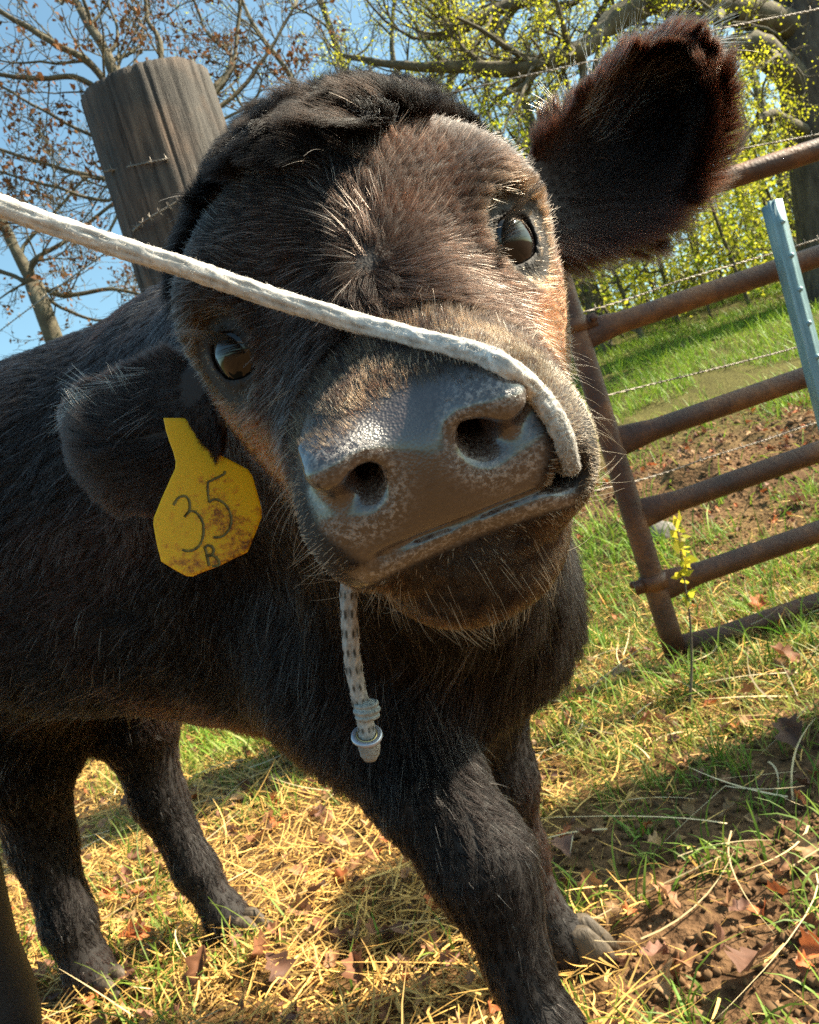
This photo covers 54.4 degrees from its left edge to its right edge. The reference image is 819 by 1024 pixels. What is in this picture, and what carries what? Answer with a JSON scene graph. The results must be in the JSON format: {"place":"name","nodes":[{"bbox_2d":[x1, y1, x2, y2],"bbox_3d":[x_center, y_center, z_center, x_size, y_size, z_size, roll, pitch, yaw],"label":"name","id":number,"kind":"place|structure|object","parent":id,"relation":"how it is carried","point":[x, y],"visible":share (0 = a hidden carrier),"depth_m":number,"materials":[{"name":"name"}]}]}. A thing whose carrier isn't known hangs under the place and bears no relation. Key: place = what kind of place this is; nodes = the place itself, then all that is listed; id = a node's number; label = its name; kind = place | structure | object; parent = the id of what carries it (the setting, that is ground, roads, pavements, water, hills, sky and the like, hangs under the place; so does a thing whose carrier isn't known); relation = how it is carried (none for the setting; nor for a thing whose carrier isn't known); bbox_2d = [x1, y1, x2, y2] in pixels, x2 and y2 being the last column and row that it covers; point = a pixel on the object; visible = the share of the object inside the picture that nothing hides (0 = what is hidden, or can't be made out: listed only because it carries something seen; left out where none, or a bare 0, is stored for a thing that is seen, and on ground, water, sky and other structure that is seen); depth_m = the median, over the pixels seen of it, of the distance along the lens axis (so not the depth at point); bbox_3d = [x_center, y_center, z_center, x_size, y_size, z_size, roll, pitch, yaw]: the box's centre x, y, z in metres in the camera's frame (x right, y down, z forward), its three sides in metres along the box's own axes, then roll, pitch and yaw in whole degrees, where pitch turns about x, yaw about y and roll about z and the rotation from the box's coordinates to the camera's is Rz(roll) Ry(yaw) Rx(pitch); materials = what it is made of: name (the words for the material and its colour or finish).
{"place":"outdoors","nodes":[
{"label":"outdoors","id":0,"kind":"place"},
{"bbox_2d":[0,0,781,359],"label":"sky","id":1,"kind":"structure","parent":0,"point":[27,325],"materials":[{"name":"blue"}]},
{"bbox_2d":[0,282,818,1023],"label":"ground","id":2,"kind":"structure","parent":0,"point":[694,920],"depth_m":1.45,"materials":[{"name":"plant"}]},
{"bbox_2d":[0,859,41,1023],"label":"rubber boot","id":3,"kind":"object","parent":2,"relation":"on","point":[20,1001],"visible":1,"depth_m":1.02,"materials":[{"name":"brown rubber"}]},
{"bbox_2d":[0,86,139,350],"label":"maple tree","id":4,"kind":"object","parent":2,"relation":"on","point":[44,312],"visible":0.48,"depth_m":8.96,"materials":[{"name":"brown plant"}]},
{"bbox_2d":[118,917,150,940],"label":"fallen leaf","id":5,"kind":"object","parent":2,"relation":"on","point":[132,932],"visible":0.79,"depth_m":1.45,"materials":[{"name":"brown plant"}]},
{"bbox_2d":[0,0,369,290],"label":"ash tree","id":6,"kind":"object","parent":2,"relation":"on","point":[92,27],"visible":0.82,"depth_m":5.55,"materials":[{"name":"brown plant"}]},
{"bbox_2d":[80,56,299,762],"bbox_3d":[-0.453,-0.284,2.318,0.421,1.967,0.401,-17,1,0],"label":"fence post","id":7,"kind":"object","parent":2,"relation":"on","point":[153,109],"visible":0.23,"depth_m":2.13,"materials":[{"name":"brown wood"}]},
{"bbox_2d":[0,199,178,333],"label":"barbed wire","id":8,"kind":"object","parent":7,"relation":"attached to","point":[136,227],"visible":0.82,"depth_m":2.54,"materials":[{"name":"grey metal"}]},
{"bbox_2d":[102,6,818,175],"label":"barbed wire","id":9,"kind":"object","parent":7,"relation":"attached to","point":[451,92],"visible":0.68,"depth_m":2.27,"materials":[{"name":"grey metal"}]},
{"bbox_2d":[584,346,796,401],"bbox_3d":[0.647,-0.351,2.311,2.128,0.074,0.134,-17,1,-19],"label":"barbed wire","id":10,"kind":"object","parent":7,"relation":"attached to","point":[700,372],"visible":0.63,"depth_m":2.42,"materials":[{"name":"grey metal"}]},
{"bbox_2d":[593,420,816,495],"bbox_3d":[0.713,-0.133,2.364,1.955,0.114,0.144,-17,1,-18],"label":"barbed wire","id":11,"kind":"object","parent":7,"relation":"attached to","point":[740,447],"visible":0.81,"depth_m":2.46,"materials":[{"name":"grey metal"}]},
{"bbox_2d":[737,131,818,150],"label":"barbed wire","id":12,"kind":"object","parent":7,"relation":"attached to","point":[774,142],"visible":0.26,"depth_m":2.46,"materials":[{"name":"grey metal"}]},
{"bbox_2d":[164,0,504,124],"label":"hickory tree","id":13,"kind":"object","parent":2,"relation":"on","point":[257,32],"visible":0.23,"depth_m":9.69,"materials":[{"name":"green plant"}]},
{"bbox_2d":[0,0,757,1023],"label":"calf","id":14,"kind":"object","parent":2,"relation":"on","point":[426,506],"visible":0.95,"depth_m":0.51},
{"bbox_2d":[153,418,261,576],"bbox_3d":[-0.127,-0.013,0.479,0.066,0.097,0.023,-17,1,-17],"label":"ear tag","id":15,"kind":"object","parent":14,"relation":"hanging from","point":[208,515],"visible":1,"depth_m":0.48,"materials":[{"name":"plastic"}]},
{"bbox_2d":[0,192,581,761],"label":"lead rope","id":16,"kind":"object","parent":14,"relation":"attached to","point":[546,406],"visible":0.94,"depth_m":0.31,"materials":[{"name":"fabric"}]},
{"bbox_2d":[0,282,818,1023],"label":"grass","id":17,"kind":"structure","parent":2,"relation":"on","point":[762,324],"depth_m":1.98,"materials":[{"name":"green plant"}]},
{"bbox_2d":[0,492,818,1023],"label":"straw","id":18,"kind":"object","parent":2,"relation":"on","point":[324,888],"visible":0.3,"depth_m":1.38,"materials":[{"name":"yellow plant"}]},
{"bbox_2d":[21,926,35,944],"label":"fallen leaf","id":19,"kind":"object","parent":18,"relation":"on","point":[27,928],"visible":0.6,"depth_m":1.55,"materials":[{"name":"brown plant"}]},
{"bbox_2d":[182,945,206,994],"bbox_3d":[-0.328,0.706,1.225,0.046,0.045,0.048,-17,1,-24],"label":"fallen leaf","id":20,"kind":"object","parent":18,"relation":"on","point":[194,963],"visible":1,"depth_m":1.24,"materials":[{"name":"brown plant"}]},
{"bbox_2d":[244,828,264,841],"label":"fallen leaf","id":21,"kind":"object","parent":18,"relation":"on","point":[248,837],"visible":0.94,"depth_m":1.76,"materials":[{"name":"brown plant"}]},
{"bbox_2d":[247,928,271,962],"bbox_3d":[-0.242,0.678,1.231,0.033,0.047,0.062,-17,1,10],"label":"fallen leaf","id":22,"kind":"object","parent":18,"relation":"on","point":[259,943],"visible":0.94,"depth_m":1.23,"materials":[{"name":"brown plant"}]},
{"bbox_2d":[265,950,295,985],"bbox_3d":[-0.190,0.677,1.180,0.048,0.036,0.049,-17,1,0],"label":"fallen leaf","id":23,"kind":"object","parent":18,"relation":"on","point":[282,967],"visible":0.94,"depth_m":1.18,"materials":[{"name":"brown plant"}]},
{"bbox_2d":[301,879,325,907],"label":"fallen leaf","id":24,"kind":"object","parent":18,"relation":"on","point":[312,889],"visible":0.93,"depth_m":1.37,"materials":[{"name":"brown plant"}]},
{"bbox_2d":[307,806,319,816],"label":"fallen leaf","id":25,"kind":"object","parent":18,"relation":"on","point":[316,810],"visible":0.98,"depth_m":1.80,"materials":[{"name":"orange plant"}]},
{"bbox_2d":[329,835,354,845],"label":"fallen leaf","id":26,"kind":"object","parent":18,"relation":"on","point":[338,839],"visible":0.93,"depth_m":1.58,"materials":[{"name":"beige plant"}]},
{"bbox_2d":[341,949,363,984],"bbox_3d":[-0.075,0.645,1.133,0.034,0.036,0.040,-17,1,24],"label":"fallen leaf","id":27,"kind":"object","parent":18,"relation":"on","point":[352,961],"visible":0.99,"depth_m":1.13,"materials":[{"name":"brown plant"}]},
{"bbox_2d":[379,921,414,936],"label":"fallen leaf","id":28,"kind":"object","parent":18,"relation":"on","point":[398,929],"visible":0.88,"depth_m":1.22,"materials":[{"name":"brown plant"}]},
{"bbox_2d":[549,833,574,856],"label":"fallen leaf","id":29,"kind":"object","parent":18,"relation":"on","point":[563,843],"visible":0.98,"depth_m":1.30,"materials":[{"name":"brown plant"}]},
{"bbox_2d":[573,687,591,696],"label":"fallen leaf","id":30,"kind":"object","parent":18,"relation":"on","point":[583,690],"visible":0.85,"depth_m":2.09,"materials":[{"name":"brown plant"}]},
{"bbox_2d":[575,827,598,835],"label":"fallen leaf","id":31,"kind":"object","parent":18,"relation":"on","point":[584,832],"visible":1,"depth_m":1.30,"materials":[{"name":"brown plant"}]},
{"bbox_2d":[611,664,632,675],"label":"fallen leaf","id":32,"kind":"object","parent":18,"relation":"on","point":[615,671],"visible":0.81,"depth_m":2.18,"materials":[{"name":"plant"}]},
{"bbox_2d":[640,711,659,721],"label":"fallen leaf","id":33,"kind":"object","parent":18,"relation":"on","point":[644,717],"visible":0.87,"depth_m":1.77,"materials":[{"name":"brown plant"}]},
{"bbox_2d":[651,955,672,1000],"bbox_3d":[0.300,0.548,0.944,0.036,0.030,0.054,-17,1,0],"label":"fallen leaf","id":34,"kind":"object","parent":18,"relation":"on","point":[664,987],"visible":0.97,"depth_m":0.94,"materials":[{"name":"brown plant"}]},
{"bbox_2d":[656,881,680,908],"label":"fallen leaf","id":35,"kind":"object","parent":18,"relation":"on","point":[669,893],"visible":1,"depth_m":1.09,"materials":[{"name":"brown plant"}]},
{"bbox_2d":[698,694,721,708],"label":"fallen leaf","id":36,"kind":"object","parent":18,"relation":"on","point":[713,701],"visible":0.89,"depth_m":1.77,"materials":[{"name":"orange plant"}]},
{"bbox_2d":[710,887,732,906],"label":"fallen leaf","id":37,"kind":"object","parent":18,"relation":"on","point":[728,896],"visible":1,"depth_m":1.03,"materials":[{"name":"brown plant"}]},
{"bbox_2d":[719,798,734,815],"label":"fallen leaf","id":38,"kind":"object","parent":18,"relation":"on","point":[727,805],"visible":0.99,"depth_m":1.28,"materials":[{"name":"brown plant"}]},
{"bbox_2d":[747,594,766,611],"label":"fallen leaf","id":39,"kind":"object","parent":18,"relation":"on","point":[761,603],"visible":0.8,"depth_m":2.36,"materials":[{"name":"brown plant"}]},
{"bbox_2d":[771,641,800,661],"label":"fallen leaf","id":40,"kind":"object","parent":18,"relation":"on","point":[779,648],"visible":0.93,"depth_m":1.85,"materials":[{"name":"brown plant"}]},
{"bbox_2d":[772,712,802,748],"bbox_3d":[0.694,0.396,1.450,0.051,0.054,0.060,-16,1,39],"label":"fallen leaf","id":41,"kind":"object","parent":18,"relation":"on","point":[790,733],"visible":0.96,"depth_m":1.45,"materials":[{"name":"brown plant"}]},
{"bbox_2d":[788,492,805,501],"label":"fallen leaf","id":42,"kind":"object","parent":18,"relation":"on","point":[794,498],"visible":0.98,"depth_m":3.34,"materials":[{"name":"brown plant"}]},
{"bbox_2d":[790,833,818,856],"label":"fallen leaf","id":43,"kind":"object","parent":18,"relation":"on","point":[805,847],"visible":0.99,"depth_m":1.09,"materials":[{"name":"brown plant"}]},
{"bbox_2d":[1,390,818,1023],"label":"leaf litter","id":44,"kind":"object","parent":2,"relation":"on","point":[807,942],"visible":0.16,"depth_m":1.44,"materials":[{"name":"brown plant"}]},
{"bbox_2d":[463,92,527,153],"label":"sapling","id":45,"kind":"object","parent":2,"relation":"on","point":[495,120],"depth_m":10.10,"materials":[{"name":"yellow plant"}]},
{"bbox_2d":[401,0,652,352],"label":"elm tree","id":46,"kind":"object","parent":2,"relation":"on","point":[598,301],"visible":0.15,"depth_m":9.55,"materials":[{"name":"green plant"}]},
{"bbox_2d":[277,0,818,303],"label":"oak tree","id":47,"kind":"object","parent":2,"relation":"on","point":[784,59],"visible":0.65,"depth_m":7.48,"materials":[{"name":"green plant"}]},
{"bbox_2d":[474,12,652,354],"bbox_3d":[1.849,-3.812,9.315,2.008,4.057,1.884,-17,1,0],"label":"sapling","id":48,"kind":"object","parent":2,"relation":"on","point":[592,301],"visible":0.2,"depth_m":9.20,"materials":[{"name":"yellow plant"}]},
{"bbox_2d":[367,0,795,314],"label":"woods","id":49,"kind":"object","parent":2,"relation":"on","point":[769,106],"visible":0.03,"depth_m":12.92,"materials":[{"name":"green plant"}]},
{"bbox_2d":[527,156,649,337],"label":"sapling","id":50,"kind":"object","parent":2,"relation":"on","point":[617,307],"visible":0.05,"depth_m":10.48,"materials":[{"name":"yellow plant"}]},
{"bbox_2d":[572,266,644,310],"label":"sapling","id":51,"kind":"object","parent":2,"relation":"on","point":[607,293],"visible":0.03,"depth_m":10.88,"materials":[{"name":"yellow plant"}]},
{"bbox_2d":[525,141,708,350],"bbox_3d":[2.420,-3.225,9.138,2.061,2.540,2.121,-17,1,0],"label":"sapling","id":52,"kind":"object","parent":2,"relation":"on","point":[638,331],"visible":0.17,"depth_m":9.37,"materials":[{"name":"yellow plant"}]},
{"bbox_2d":[650,521,675,544],"bbox_3d":[1.077,0.094,3.465,0.168,0.135,0.137,-16,1,28],"label":"stone","id":53,"kind":"object","parent":2,"relation":"on","point":[659,525],"visible":0.15,"depth_m":3.41,"materials":[{"name":"grey stone"}]},
{"bbox_2d":[597,246,735,312],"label":"sapling","id":54,"kind":"object","parent":2,"relation":"on","point":[654,284],"visible":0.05,"depth_m":10.98,"materials":[{"name":"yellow plant"}]},
{"bbox_2d":[562,57,781,317],"bbox_3d":[3.086,-3.782,9.329,2.216,3.163,1.742,-17,1,0],"label":"sapling","id":55,"kind":"object","parent":2,"relation":"on","point":[732,243],"visible":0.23,"depth_m":9.23,"materials":[{"name":"green plant"}]},
{"bbox_2d":[615,205,730,296],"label":"sapling","id":56,"kind":"object","parent":2,"relation":"on","point":[679,263],"visible":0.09,"depth_m":11.89,"materials":[{"name":"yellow plant"}]},
{"bbox_2d":[662,944,697,966],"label":"fallen leaf","id":57,"kind":"object","parent":2,"relation":"on","point":[689,953],"visible":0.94,"depth_m":0.96,"materials":[{"name":"brown plant"}]},
{"bbox_2d":[603,202,758,329],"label":"sapling","id":58,"kind":"object","parent":2,"relation":"on","point":[663,276],"visible":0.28,"depth_m":9.63,"materials":[{"name":"green plant"}]},
{"bbox_2d":[670,512,697,711],"bbox_3d":[0.634,0.229,1.830,0.124,0.456,0.063,-17,1,0],"label":"seedling","id":59,"kind":"object","parent":2,"relation":"on","point":[678,545],"visible":0.98,"depth_m":1.83,"materials":[{"name":"yellow plant"}]},
{"bbox_2d":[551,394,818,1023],"bbox_3d":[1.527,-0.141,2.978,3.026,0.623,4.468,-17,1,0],"label":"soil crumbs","id":60,"kind":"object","parent":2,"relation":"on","point":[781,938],"visible":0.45,"depth_m":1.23,"materials":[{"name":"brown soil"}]},
{"bbox_2d":[565,138,818,659],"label":"farm gate","id":61,"kind":"structure","parent":2,"relation":"on","point":[657,585],"depth_m":2.18,"materials":[{"name":"metal"}]},
{"bbox_2d":[583,236,818,313],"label":"barbed wire","id":62,"kind":"object","parent":61,"relation":"attached to","point":[703,273],"visible":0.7,"depth_m":2.40,"materials":[{"name":"grey metal"}]},
{"bbox_2d":[588,5,800,308],"bbox_3d":[3.270,-4.415,8.921,1.644,4.777,2.772,-17,1,0],"label":"sapling","id":63,"kind":"object","parent":2,"relation":"on","point":[735,268],"visible":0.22,"depth_m":9.11,"materials":[{"name":"green plant"}]},
{"bbox_2d":[606,149,790,303],"bbox_3d":[3.960,-3.776,10.726,2.874,2.252,1.402,-17,1,11],"label":"sapling","id":64,"kind":"object","parent":2,"relation":"on","point":[736,259],"visible":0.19,"depth_m":10.53,"materials":[{"name":"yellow plant"}]},
{"bbox_2d":[630,28,780,273],"bbox_3d":[4.058,-5.300,11.514,1.887,4.424,2.316,-17,1,0],"label":"sapling","id":65,"kind":"object","parent":2,"relation":"on","point":[720,251],"visible":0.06,"depth_m":11.52,"materials":[{"name":"yellow plant"}]},
{"bbox_2d":[693,69,794,298],"bbox_3d":[4.258,-4.273,9.783,2.117,3.475,1.697,-17,1,-15],"label":"sapling","id":66,"kind":"object","parent":2,"relation":"on","point":[757,230],"visible":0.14,"depth_m":9.93,"materials":[{"name":"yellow plant"}]},
{"bbox_2d":[694,25,796,279],"bbox_3d":[4.274,-4.688,10.862,1.723,3.494,2.026,-18,1,-33],"label":"sapling","id":67,"kind":"object","parent":2,"relation":"on","point":[746,229],"visible":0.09,"depth_m":10.72,"materials":[{"name":"yellow plant"}]},
{"bbox_2d":[724,941,773,972],"bbox_3d":[0.393,0.509,0.913,0.057,0.039,0.063,-17,1,0],"label":"fallen leaf","id":68,"kind":"object","parent":2,"relation":"on","point":[743,959],"visible":0.99,"depth_m":0.92,"materials":[{"name":"brown plant"}]},
{"bbox_2d":[707,27,797,264],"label":"sapling","id":69,"kind":"object","parent":2,"relation":"on","point":[772,183],"visible":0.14,"depth_m":9.54,"materials":[{"name":"yellow plant"}]},
{"bbox_2d":[719,78,794,256],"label":"sapling","id":70,"kind":"object","parent":2,"relation":"on","point":[787,214],"visible":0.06,"depth_m":11.10,"materials":[{"name":"yellow plant"}]},
{"bbox_2d":[730,96,790,266],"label":"sapling","id":71,"kind":"object","parent":2,"relation":"on","point":[757,211],"visible":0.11,"depth_m":11.70,"materials":[{"name":"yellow plant"}]},
{"bbox_2d":[734,131,793,224],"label":"sapling","id":72,"kind":"object","parent":2,"relation":"on","point":[778,196],"visible":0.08,"depth_m":10.67,"materials":[{"name":"yellow plant"}]},
{"bbox_2d":[761,198,818,430],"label":"steel post","id":73,"kind":"object","parent":2,"relation":"on","point":[790,277],"visible":1,"depth_m":1.90,"materials":[{"name":"teal metal"}]}
]}

